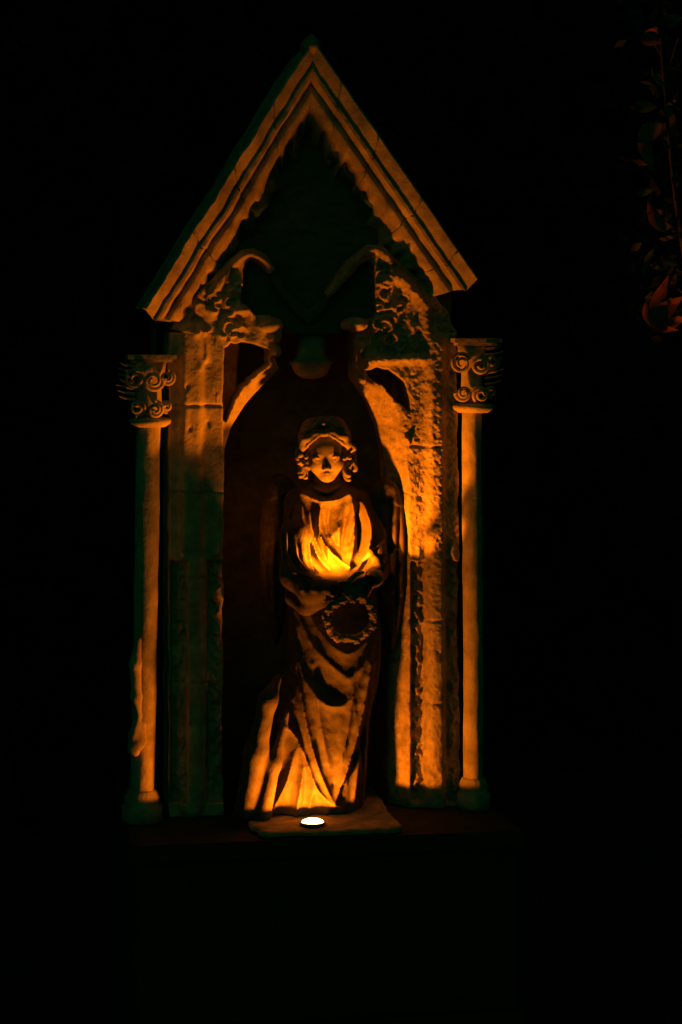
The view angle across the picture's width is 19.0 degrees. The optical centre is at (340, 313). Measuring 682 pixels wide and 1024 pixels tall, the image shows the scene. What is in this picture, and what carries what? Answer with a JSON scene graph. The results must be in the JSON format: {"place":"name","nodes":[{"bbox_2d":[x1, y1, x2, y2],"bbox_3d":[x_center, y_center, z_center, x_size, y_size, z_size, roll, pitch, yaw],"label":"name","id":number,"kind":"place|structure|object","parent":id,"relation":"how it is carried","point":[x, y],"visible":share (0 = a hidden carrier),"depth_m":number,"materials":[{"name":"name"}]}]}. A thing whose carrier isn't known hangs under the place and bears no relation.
{"place":"outdoors","nodes":[
{"label":"outdoors","id":0,"kind":"place"},
{"bbox_2d":[0,736,681,1023],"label":"ground","id":1,"kind":"structure","parent":0,"point":[598,897],"depth_m":6.13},
{"bbox_2d":[112,34,525,1023],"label":"gothic niche","id":2,"kind":"object","parent":1,"relation":"on","point":[314,264],"visible":0.96,"depth_m":4.96,"materials":[{"name":"stone"}]},
{"bbox_2d":[233,416,405,837],"bbox_3d":[-0.048,0.737,4.975,0.449,0.970,0.441,0,0,-9],"label":"angel statue","id":3,"kind":"object","parent":2,"relation":"on","point":[332,551],"visible":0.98,"depth_m":4.94,"materials":[{"name":"stone"}]},
{"bbox_2d":[299,818,325,827],"bbox_3d":[-0.067,1.205,4.807,0.062,0.023,0.062,0,0,-9],"label":"ground spotlight","id":4,"kind":"object","parent":3,"relation":"on","point":[311,823],"visible":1,"depth_m":4.79,"materials":[{"name":"white metal"}]},
{"bbox_2d":[612,0,681,341],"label":"hanging plant","id":5,"kind":"object","parent":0,"point":[659,312],"visible":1,"depth_m":5.15,"materials":[{"name":"green plant"}]}
]}

